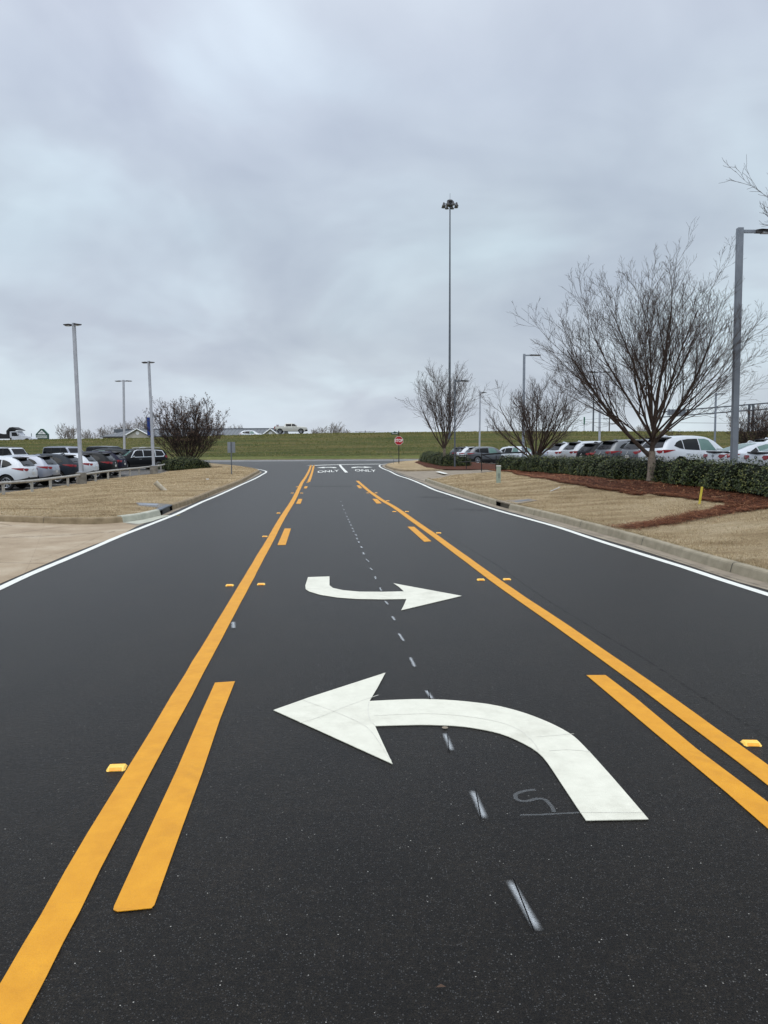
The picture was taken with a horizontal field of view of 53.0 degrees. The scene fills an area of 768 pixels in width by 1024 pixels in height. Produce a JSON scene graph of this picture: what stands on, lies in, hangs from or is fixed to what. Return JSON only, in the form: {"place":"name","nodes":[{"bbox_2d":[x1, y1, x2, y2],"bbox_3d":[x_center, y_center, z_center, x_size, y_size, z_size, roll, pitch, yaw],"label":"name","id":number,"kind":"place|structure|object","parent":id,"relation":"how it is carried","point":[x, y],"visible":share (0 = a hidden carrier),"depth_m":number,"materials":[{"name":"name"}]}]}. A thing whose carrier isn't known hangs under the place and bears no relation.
{"place":"outdoors","nodes":[
{"label":"outdoors","id":0,"kind":"place"},
{"bbox_2d":[0,522,135,582],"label":"driveway","id":1,"kind":"structure","parent":0,"point":[25,547],"depth_m":15.38,"materials":[{"name":"concrete"}]},
{"bbox_2d":[0,467,168,492],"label":"car park","id":2,"kind":"structure","parent":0,"point":[143,471],"depth_m":50.04,"materials":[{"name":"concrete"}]},
{"bbox_2d":[0,447,28,455],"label":"off roader","id":3,"kind":"object","parent":2,"relation":"on","point":[4,451],"visible":0.28,"depth_m":62.07,"materials":[{"name":"white paint"}]},
{"bbox_2d":[0,455,37,489],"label":"parked suv","id":4,"kind":"object","parent":2,"relation":"on","point":[14,468],"visible":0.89,"depth_m":38.33,"materials":[{"name":"white paint"}]},
{"bbox_2d":[5,454,60,486],"bbox_3d":[-20.127,-2.263,41.754,4.736,1.738,2.270,0,5,-1],"label":"parked suv","id":5,"kind":"object","parent":2,"relation":"on","point":[47,466],"visible":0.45,"depth_m":41.09,"materials":[{"name":"silver metal"}]},
{"bbox_2d":[32,453,83,483],"bbox_3d":[-20.137,-2.568,45.040,4.736,1.738,2.270,0,5,-1],"label":"parked suv","id":6,"kind":"object","parent":2,"relation":"on","point":[68,464],"visible":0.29,"depth_m":44.30,"materials":[{"name":"paint"}]},
{"bbox_2d":[42,446,82,453],"bbox_3d":[-26.323,-4.576,64.368,4.688,1.878,2.280,2,5,22],"label":"off roader","id":7,"kind":"object","parent":2,"relation":"on","point":[59,449],"visible":0.22,"depth_m":63.81,"materials":[{"name":"silver metal"}]},
{"bbox_2d":[51,448,59,453],"bbox_3d":[-27.179,-5.013,63.745,0.920,0.531,0.081,2,5,22],"label":"window","id":8,"kind":"structure","parent":7,"relation":"in","point":[54,450],"depth_m":63.75,"materials":[{"name":"black glass"}]},
{"bbox_2d":[53,453,98,480],"bbox_3d":[-20.172,-2.808,47.629,4.736,1.738,2.270,0,5,-1],"label":"parked suv","id":9,"kind":"object","parent":2,"relation":"on","point":[90,463],"visible":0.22,"depth_m":47.09,"materials":[{"name":"white paint"}]},
{"bbox_2d":[76,452,117,478],"bbox_3d":[-19.973,-3.087,50.516,4.736,1.738,2.270,0,5,-1],"label":"parked suv","id":10,"kind":"object","parent":2,"relation":"on","point":[106,461],"visible":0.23,"depth_m":49.82,"materials":[{"name":"black paint"}]},
{"bbox_2d":[86,446,120,450],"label":"off roader","id":11,"kind":"object","parent":2,"relation":"on","point":[90,448],"visible":0.12,"depth_m":68.91,"materials":[{"name":"grey paint"}]},
{"bbox_2d":[86,451,126,474],"bbox_3d":[-20.236,-3.365,53.101,4.736,1.738,2.270,0,5,-1],"label":"parked suv","id":12,"kind":"object","parent":2,"relation":"on","point":[120,459],"visible":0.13,"depth_m":52.63,"materials":[{"name":"black paint"}]},
{"bbox_2d":[93,448,128,454],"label":"parked suv","id":13,"kind":"object","parent":2,"relation":"on","point":[123,451],"visible":0.11,"depth_m":60.02,"materials":[{"name":"grey paint"}]},
{"bbox_2d":[122,447,167,467],"bbox_3d":[-19.622,-4.250,61.155,4.776,1.809,2.270,-5,7,-42],"label":"parked suv","id":14,"kind":"object","parent":2,"relation":"on","point":[138,457],"visible":0.55,"depth_m":60.67,"materials":[{"name":"black paint"}]},
{"bbox_2d":[0,463,256,517],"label":"lawn","id":15,"kind":"structure","parent":0,"point":[20,499],"depth_m":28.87,"materials":[{"name":"beige plant"}]},
{"bbox_2d":[63,323,86,483],"bbox_3d":[-16.611,-5.674,41.563,1.014,8.926,0.730,0,5,0],"label":"lamp post","id":16,"kind":"object","parent":15,"relation":"on","point":[81,478],"visible":0.94,"depth_m":41.60,"materials":[{"name":"metal"}]},
{"bbox_2d":[0,464,164,494],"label":"rail fence","id":17,"kind":"object","parent":15,"relation":"on","point":[50,479],"visible":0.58,"depth_m":39.84,"materials":[{"name":"metal"}]},
{"bbox_2d":[116,380,131,448],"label":"lamp post","id":18,"kind":"object","parent":15,"relation":"on","point":[123,389],"visible":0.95,"depth_m":78.30,"materials":[{"name":"metal"}]},
{"bbox_2d":[142,361,157,473],"bbox_3d":[-16.563,-6.516,54.553,0.944,8.269,0.704,0,5,0],"label":"lamp post","id":19,"kind":"object","parent":15,"relation":"on","point":[153,468],"visible":0.95,"depth_m":54.59,"materials":[{"name":"metal"}]},
{"bbox_2d":[147,417,150,435],"bbox_3d":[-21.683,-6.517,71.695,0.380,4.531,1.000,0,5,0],"label":"banner sign","id":20,"kind":"object","parent":19,"relation":"attached to","point":[148,425],"visible":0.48,"depth_m":71.06,"materials":[{"name":"fabric"}]},
{"bbox_2d":[136,502,171,514],"bbox_3d":[-6.586,0.091,22.325,0.975,0.580,3.272,-2,5,-21],"label":"storm inlet","id":21,"kind":"object","parent":15,"relation":"on","point":[164,508],"visible":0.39,"depth_m":22.31,"materials":[{"name":"concrete"}]},
{"bbox_2d":[154,481,166,489],"bbox_3d":[-8.786,-0.973,30.298,0.546,0.546,0.214,-2,5,-19],"label":"drain pipe","id":22,"kind":"object","parent":15,"relation":"on","point":[157,484],"visible":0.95,"depth_m":30.21,"materials":[{"name":"plastic"}]},
{"bbox_2d":[139,392,229,458],"bbox_3d":[-16.983,-7.007,65.946,7.081,6.538,7.052,1,5,9],"label":"bare bush","id":23,"kind":"object","parent":15,"relation":"on","point":[194,439],"visible":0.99,"depth_m":64.93,"materials":[{"name":"brown plant"}]},
{"bbox_2d":[162,455,211,470],"bbox_3d":[-15.345,-3.845,59.807,3.246,1.179,2.934,-5,7,-40],"label":"evergreen bush","id":24,"kind":"object","parent":15,"relation":"on","point":[183,463],"visible":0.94,"depth_m":58.95,"materials":[{"name":"green plant"}]},
{"bbox_2d":[227,442,234,473],"bbox_3d":[-9.034,-3.135,45.598,0.490,2.011,0.048,1,5,12],"label":"road sign","id":25,"kind":"object","parent":15,"relation":"on","point":[231,447],"visible":0.96,"depth_m":45.56,"materials":[{"name":"metal"}]},
{"bbox_2d":[168,455,420,459],"bbox_3d":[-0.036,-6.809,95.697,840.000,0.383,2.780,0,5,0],"label":"verge","id":26,"kind":"structure","parent":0,"point":[333,457],"depth_m":95.68,"materials":[{"name":"green plant"}]},
{"bbox_2d":[205,459,419,461],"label":"cross road","id":27,"kind":"structure","parent":0,"point":[315,460],"depth_m":89.56,"materials":[{"name":"grey asphalt"}]},
{"bbox_2d":[0,461,767,1023],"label":"road","id":28,"kind":"structure","parent":0,"point":[314,877],"depth_m":4.37,"materials":[{"name":"black asphalt"}]},
{"bbox_2d":[0,515,122,523],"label":"kerb","id":29,"kind":"structure","parent":28,"relation":"on","point":[55,520],"depth_m":18.78,"materials":[{"name":"concrete"}]},
{"bbox_2d":[106,763,127,771],"bbox_3d":[-1.575,1.503,4.540,0.110,0.017,0.092,-1,5,-5],"label":"road reflector","id":30,"kind":"object","parent":28,"relation":"on","point":[117,767],"visible":1,"depth_m":4.51,"materials":[{"name":"yellow plastic"}]},
{"bbox_2d":[0,469,266,589],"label":"lane line","id":31,"kind":"object","parent":28,"relation":"on","point":[11,582],"visible":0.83,"depth_m":14.31,"materials":[{"name":"paint"}]},
{"bbox_2d":[118,509,160,521],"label":"kerb","id":32,"kind":"structure","parent":28,"relation":"on","point":[141,515],"depth_m":19.59,"materials":[{"name":"concrete"}]},
{"bbox_2d":[124,515,169,523],"bbox_3d":[-5.965,0.185,19.665,0.594,0.001,2.332,1,5,10],"label":"gutter","id":33,"kind":"object","parent":28,"relation":"on","point":[147,520],"visible":1,"depth_m":19.34,"materials":[{"name":"concrete"}]},
{"bbox_2d":[0,465,311,1023],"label":"lane line","id":34,"kind":"object","parent":28,"relation":"on","point":[23,980],"visible":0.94,"depth_m":3.64,"materials":[{"name":"yellow paint"}]},
{"bbox_2d":[113,681,234,911],"bbox_3d":[-1.153,1.495,4.661,0.165,0.003,3.055,-1,5,-5],"label":"lane marking","id":35,"kind":"object","parent":28,"relation":"on","point":[141,887],"visible":1,"depth_m":3.94,"materials":[{"name":"yellow paint"}]},
{"bbox_2d":[123,471,261,525],"bbox_3d":[-11.336,-2.545,50.781,6.990,0.001,66.330,-2,5,-15],"label":"gutter","id":36,"kind":"object","parent":28,"relation":"on","point":[171,511],"visible":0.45,"depth_m":23.71,"materials":[{"name":"concrete"}]},
{"bbox_2d":[168,463,259,509],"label":"kerb","id":37,"kind":"structure","parent":28,"relation":"on","point":[185,502],"depth_m":28.81,"materials":[{"name":"concrete"}]},
{"bbox_2d":[278,528,290,544],"bbox_3d":[-2.051,0.497,15.963,0.154,0.003,2.878,-1,5,-5],"label":"lane marking","id":38,"kind":"object","parent":28,"relation":"on","point":[284,537],"visible":1,"depth_m":15.69,"materials":[{"name":"yellow paint"}]},
{"bbox_2d":[237,459,343,459],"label":"kerb","id":39,"kind":"structure","parent":28,"relation":"on","point":[290,459],"depth_m":93.71,"materials":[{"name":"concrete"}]},
{"bbox_2d":[305,576,459,609],"bbox_3d":[-0.291,1.011,10.050,2.461,0.004,1.205,5,7,43],"label":"turn arrow","id":40,"kind":"object","parent":28,"relation":"on","point":[414,596],"visible":1,"depth_m":9.71,"materials":[{"name":"white paint"}]},
{"bbox_2d":[408,527,430,541],"bbox_3d":[0.734,0.455,16.266,0.155,0.003,2.736,-1,5,-5],"label":"lane marking","id":41,"kind":"object","parent":28,"relation":"on","point":[420,535],"visible":1,"depth_m":16.08,"materials":[{"name":"yellow paint"}]},
{"bbox_2d":[385,460,470,470],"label":"kerb","id":42,"kind":"structure","parent":28,"relation":"on","point":[389,467],"depth_m":52.61,"materials":[{"name":"concrete"}]},
{"bbox_2d":[425,478,496,504],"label":"kerb","id":43,"kind":"structure","parent":28,"relation":"on","point":[471,494],"depth_m":28.31,"materials":[{"name":"beige concrete"}]},
{"bbox_2d":[274,673,648,820],"bbox_3d":[0.527,1.455,4.989,2.710,0.005,1.270,5,7,45],"label":"turn arrow","id":44,"kind":"object","parent":28,"relation":"on","point":[352,714],"visible":1,"depth_m":5.17,"materials":[{"name":"white paint"}]},
{"bbox_2d":[474,789,482,818],"bbox_3d":[0.495,1.533,4.048,0.050,0.002,0.326,-1,5,-5],"label":"road marking","id":45,"kind":"object","parent":28,"relation":"on","point":[476,797],"visible":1,"depth_m":4.06,"materials":[{"name":"white paint"}]},
{"bbox_2d":[450,452,524,471],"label":"swing gate","id":46,"kind":"structure","parent":28,"relation":"on","point":[466,455],"depth_m":49.64,"materials":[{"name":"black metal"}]},
{"bbox_2d":[511,879,535,930],"bbox_3d":[0.573,1.611,3.167,0.050,0.002,0.362,-1,5,-9],"label":"road marking","id":47,"kind":"object","parent":28,"relation":"on","point":[524,905],"visible":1,"depth_m":3.16,"materials":[{"name":"white paint"}]},
{"bbox_2d":[356,481,767,784],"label":"lane line","id":48,"kind":"object","parent":28,"relation":"on","point":[747,759],"visible":1,"depth_m":6.17,"materials":[{"name":"yellow paint"}]},
{"bbox_2d":[379,464,767,595],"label":"lane line","id":49,"kind":"object","parent":28,"relation":"on","point":[693,570],"visible":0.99,"depth_m":13.41,"materials":[{"name":"paint"}]},
{"bbox_2d":[382,464,767,589],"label":"gutter","id":50,"kind":"object","parent":28,"relation":"on","point":[742,579],"visible":0.65,"depth_m":14.20,"materials":[{"name":"concrete"}]},
{"bbox_2d":[509,504,767,582],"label":"kerb","id":51,"kind":"structure","parent":28,"relation":"on","point":[738,568],"depth_m":13.45,"materials":[{"name":"beige concrete"}]},
{"bbox_2d":[587,675,767,827],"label":"lane marking","id":52,"kind":"object","parent":28,"relation":"on","point":[751,802],"visible":1,"depth_m":4.71,"materials":[{"name":"yellow paint"}]},
{"bbox_2d":[740,739,761,746],"bbox_3d":[2.316,1.454,4.858,0.110,0.017,0.092,0,5,3],"label":"road reflector","id":53,"kind":"object","parent":28,"relation":"on","point":[750,743],"visible":1,"depth_m":4.83,"materials":[{"name":"yellow plastic"}]},
{"bbox_2d":[0,431,767,456],"bbox_3d":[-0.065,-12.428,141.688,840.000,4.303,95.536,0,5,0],"label":"embankment hill","id":54,"kind":"structure","parent":0,"point":[485,439],"depth_m":114.91,"materials":[{"name":"green plant"}]},
{"bbox_2d":[36,429,48,439],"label":"monument sign","id":55,"kind":"object","parent":54,"relation":"on","point":[42,434],"visible":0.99,"depth_m":144.53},
{"bbox_2d":[99,428,288,437],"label":"building","id":56,"kind":"structure","parent":54,"relation":"on","point":[135,433],"depth_m":191.29,"materials":[{"name":"metal"}]},
{"bbox_2d":[441,199,457,438],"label":"floodlight mast","id":57,"kind":"object","parent":54,"relation":"on","point":[450,203],"visible":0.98,"depth_m":115.34,"materials":[{"name":"metal"}]},
{"bbox_2d":[661,402,767,426],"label":"sign gantry","id":58,"kind":"object","parent":54,"relation":"on","point":[672,411],"visible":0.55,"depth_m":148.16,"materials":[{"name":"metal"}]},
{"bbox_2d":[0,0,767,439],"label":"sky","id":59,"kind":"structure","parent":0,"point":[243,200],"materials":[{"name":"grey"}]},
{"bbox_2d":[387,460,434,469],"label":"lawn","id":60,"kind":"structure","parent":0,"point":[408,465],"depth_m":61.44,"materials":[{"name":"beige plant"}]},
{"bbox_2d":[391,431,402,462],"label":"stop sign","id":61,"kind":"object","parent":60,"relation":"on","point":[398,440],"visible":0.98,"depth_m":68.59,"materials":[{"name":"red metal"}]},
{"bbox_2d":[398,358,499,456],"bbox_3d":[4.997,-7.582,59.176,5.543,8.233,7.380,4,7,41],"label":"bare tree","id":62,"kind":"object","parent":60,"relation":"on","point":[441,423],"visible":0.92,"depth_m":58.25,"materials":[{"name":"grey plant"}]},
{"bbox_2d":[415,461,495,469],"bbox_3d":[5.039,-4.273,67.392,7.422,0.078,32.227,-1,5,-9],"label":"pine straw bed","id":63,"kind":"object","parent":60,"relation":"on","point":[475,466],"visible":0.44,"depth_m":56.48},
{"bbox_2d":[418,451,471,465],"bbox_3d":[4.694,-4.740,66.717,2.593,1.179,19.429,-1,5,-5],"label":"hedge","id":64,"kind":"object","parent":63,"relation":"on","point":[435,457],"visible":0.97,"depth_m":58.57,"materials":[{"name":"green plant"}]},
{"bbox_2d":[454,379,468,466],"bbox_3d":[5.596,-6.282,55.632,1.053,6.519,0.340,0,5,4],"label":"lamp post","id":65,"kind":"object","parent":63,"relation":"on","point":[455,380],"visible":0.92,"depth_m":55.56,"materials":[{"name":"metal"}]},
{"bbox_2d":[394,469,491,480],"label":"driveway","id":66,"kind":"structure","parent":0,"point":[422,475],"depth_m":48.33,"materials":[{"name":"concrete"}]},
{"bbox_2d":[456,447,495,462],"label":"parked suv","id":67,"kind":"object","parent":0,"point":[462,450],"visible":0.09,"depth_m":79.78,"materials":[{"name":"white paint"}]},
{"bbox_2d":[432,471,767,566],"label":"lawn","id":68,"kind":"structure","parent":0,"point":[718,534],"depth_m":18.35,"materials":[{"name":"beige plant"}]},
{"bbox_2d":[496,465,500,482],"bbox_3d":[4.886,-1.572,32.843,0.190,0.829,0.150,-1,5,-8],"label":"utility marker","id":69,"kind":"object","parent":68,"relation":"on","point":[498,473],"visible":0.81,"depth_m":32.78,"materials":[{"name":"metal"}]},
{"bbox_2d":[496,499,536,508],"bbox_3d":[4.090,-0.043,23.162,1.186,0.587,1.821,-1,5,-8],"label":"storm inlet","id":70,"kind":"object","parent":68,"relation":"on","point":[501,503],"visible":0.38,"depth_m":23.23,"materials":[{"name":"concrete"}]},
{"bbox_2d":[428,478,767,568],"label":"curb","id":71,"kind":"structure","parent":68,"relation":"on","point":[703,550],"depth_m":14.54,"materials":[{"name":"beige concrete"}]},
{"bbox_2d":[488,469,767,529],"bbox_3d":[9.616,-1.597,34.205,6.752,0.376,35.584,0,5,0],"label":"pine straw bed","id":72,"kind":"object","parent":68,"relation":"on","point":[685,490],"visible":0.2,"depth_m":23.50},
{"bbox_2d":[477,360,589,456],"bbox_3d":[9.457,-5.775,47.054,7.052,6.606,7.268,-3,6,-31],"label":"bare tree","id":73,"kind":"object","parent":72,"relation":"on","point":[523,408],"visible":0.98,"depth_m":47.05,"materials":[{"name":"grey plant"}]},
{"bbox_2d":[495,452,767,496],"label":"hedge","id":74,"kind":"object","parent":72,"relation":"on","point":[746,478],"visible":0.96,"depth_m":25.99,"materials":[{"name":"green plant"}]},
{"bbox_2d":[730,227,767,464],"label":"lamp post","id":75,"kind":"object","parent":72,"relation":"on","point":[740,231],"visible":0.89,"depth_m":25.54,"materials":[{"name":"metal"}]},
{"bbox_2d":[511,217,767,480],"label":"bare tree","id":76,"kind":"object","parent":68,"relation":"on","point":[655,417],"visible":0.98,"depth_m":26.41,"materials":[{"name":"grey plant"}]},
{"bbox_3d":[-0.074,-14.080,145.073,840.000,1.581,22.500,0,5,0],"label":"highway road","id":77,"kind":"structure","parent":0,"visible":0},
{"bbox_2d":[0,427,37,439],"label":"dump truck","id":78,"kind":"object","parent":77,"relation":"on","point":[12,433],"visible":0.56,"depth_m":138.31,"materials":[{"name":"white paint"}]},
{"bbox_2d":[239,430,261,434],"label":"parked suv","id":79,"kind":"object","parent":77,"relation":"on","point":[250,432],"visible":0.37,"depth_m":148.40,"materials":[{"name":"white paint"}]},
{"bbox_2d":[274,423,307,433],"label":"pickup truck","id":80,"kind":"object","parent":77,"relation":"on","point":[289,427],"visible":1,"depth_m":134.80,"materials":[{"name":"paint"}]},
{"bbox_2d":[588,371,594,430],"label":"lamp post","id":81,"kind":"object","parent":77,"relation":"on","point":[593,412],"visible":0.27,"depth_m":138.00,"materials":[{"name":"metal"}]},
{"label":"car park","id":82,"kind":"structure","parent":0,"visible":0},
{"bbox_2d":[479,391,486,446],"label":"lamp post","id":83,"kind":"object","parent":82,"relation":"on","point":[480,392],"visible":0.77,"depth_m":95.24,"materials":[{"name":"metal"}]},
{"bbox_2d":[464,446,501,462],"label":"parked suv","id":84,"kind":"object","parent":82,"relation":"on","point":[474,451],"visible":0.59,"depth_m":76.65,"materials":[{"name":"grey paint"}]},
{"bbox_2d":[500,446,531,458],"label":"parked suv","id":85,"kind":"object","parent":82,"relation":"on","point":[508,449],"visible":0.33,"depth_m":75.96,"materials":[{"name":"white paint"}]},
{"bbox_2d":[522,354,540,456],"bbox_3d":[11.744,-8.024,61.475,1.414,9.072,0.340,0,5,6],"label":"lamp post","id":86,"kind":"object","parent":82,"relation":"on","point":[523,393],"visible":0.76,"depth_m":61.26,"materials":[{"name":"metal"}]},
{"bbox_2d":[547,442,568,458],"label":"parked suv","id":87,"kind":"object","parent":82,"relation":"on","point":[553,451],"visible":0.09,"depth_m":50.88,"materials":[{"name":"white paint"}]},
{"bbox_2d":[561,441,600,458],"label":"parked suv","id":88,"kind":"object","parent":82,"relation":"on","point":[570,449],"visible":0.15,"depth_m":47.75,"materials":[{"name":"white paint"}]},
{"bbox_2d":[576,442,602,457],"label":"parked suv","id":89,"kind":"object","parent":82,"relation":"on","point":[585,449],"visible":0.12,"depth_m":44.80,"materials":[{"name":"black paint"}]},
{"bbox_2d":[593,371,609,440],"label":"lamp post","id":90,"kind":"object","parent":82,"relation":"on","point":[599,432],"visible":0.54,"depth_m":71.44,"materials":[{"name":"metal"}]},
{"bbox_2d":[594,439,638,460],"bbox_3d":[13.975,-3.176,42.596,4.736,1.738,2.270,-2,5,-18],"label":"parked suv","id":91,"kind":"object","parent":82,"relation":"on","point":[614,447],"visible":0.14,"depth_m":41.47,"materials":[{"name":"grey paint"}]},
{"bbox_2d":[620,438,647,459],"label":"parked suv","id":92,"kind":"object","parent":82,"relation":"on","point":[631,448],"visible":0.11,"depth_m":38.57,"materials":[{"name":"grey paint"}]},
{"bbox_2d":[635,429,682,438],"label":"bare bush","id":93,"kind":"object","parent":82,"relation":"on","point":[667,434],"visible":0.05,"depth_m":69.53,"materials":[{"name":"plant"}]},
{"bbox_2d":[638,435,722,460],"bbox_3d":[13.686,-2.592,34.601,4.736,1.738,2.270,-3,6,-24],"label":"parked suv","id":94,"kind":"object","parent":82,"relation":"on","point":[671,447],"visible":0.29,"depth_m":33.47,"materials":[{"name":"white paint"}]},
{"bbox_2d":[703,441,767,463],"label":"parked car","id":95,"kind":"object","parent":82,"relation":"on","point":[743,449],"visible":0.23,"depth_m":28.61,"materials":[{"name":"white paint"}]},
{"bbox_2d":[722,154,767,225],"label":"bare tree","id":96,"kind":"object","parent":82,"relation":"on","point":[750,185],"visible":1,"depth_m":20.15,"materials":[{"name":"brown plant"}]},
{"bbox_2d":[725,402,767,443],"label":"bare bush","id":97,"kind":"object","parent":82,"relation":"on","point":[762,433],"visible":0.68,"depth_m":75.17,"materials":[{"name":"brown plant"}]},
{"bbox_2d":[743,449,767,464],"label":"parked car","id":98,"kind":"object","parent":82,"relation":"on","point":[762,455],"visible":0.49,"depth_m":26.21,"materials":[{"name":"white paint"}]},
{"label":"ground","id":99,"kind":"structure","parent":0,"visible":0},
{"bbox_2d":[55,423,76,438],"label":"distant tree","id":100,"kind":"object","parent":99,"relation":"on","point":[72,432],"visible":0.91,"depth_m":203.59,"materials":[{"name":"brown plant"}]},
{"bbox_2d":[81,429,98,438],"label":"distant tree","id":101,"kind":"object","parent":99,"relation":"on","point":[85,433],"visible":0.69,"depth_m":213.77,"materials":[{"name":"brown plant"}]},
{"bbox_2d":[96,425,113,436],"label":"distant tree","id":102,"kind":"object","parent":99,"relation":"on","point":[104,432],"visible":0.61,"depth_m":222.94,"materials":[{"name":"brown plant"}]},
{"bbox_2d":[110,421,133,428],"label":"distant tree","id":103,"kind":"object","parent":99,"relation":"on","point":[115,427],"visible":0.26,"depth_m":227.31,"materials":[{"name":"brown plant"}]},
{"bbox_2d":[125,416,156,429],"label":"distant tree","id":104,"kind":"object","parent":99,"relation":"on","point":[137,425],"visible":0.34,"depth_m":198.16,"materials":[{"name":"brown plant"}]},
{"bbox_2d":[321,422,344,432],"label":"distant tree","id":105,"kind":"object","parent":99,"relation":"on","point":[334,431],"visible":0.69,"depth_m":212.75,"materials":[{"name":"brown plant"}]},
{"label":"verge","id":106,"kind":"structure","parent":0,"visible":0},
{"bbox_2d":[714,393,724,442],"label":"lamp post","id":107,"kind":"object","parent":106,"relation":"on","point":[715,411],"visible":0.73,"depth_m":83.42,"materials":[{"name":"metal"}]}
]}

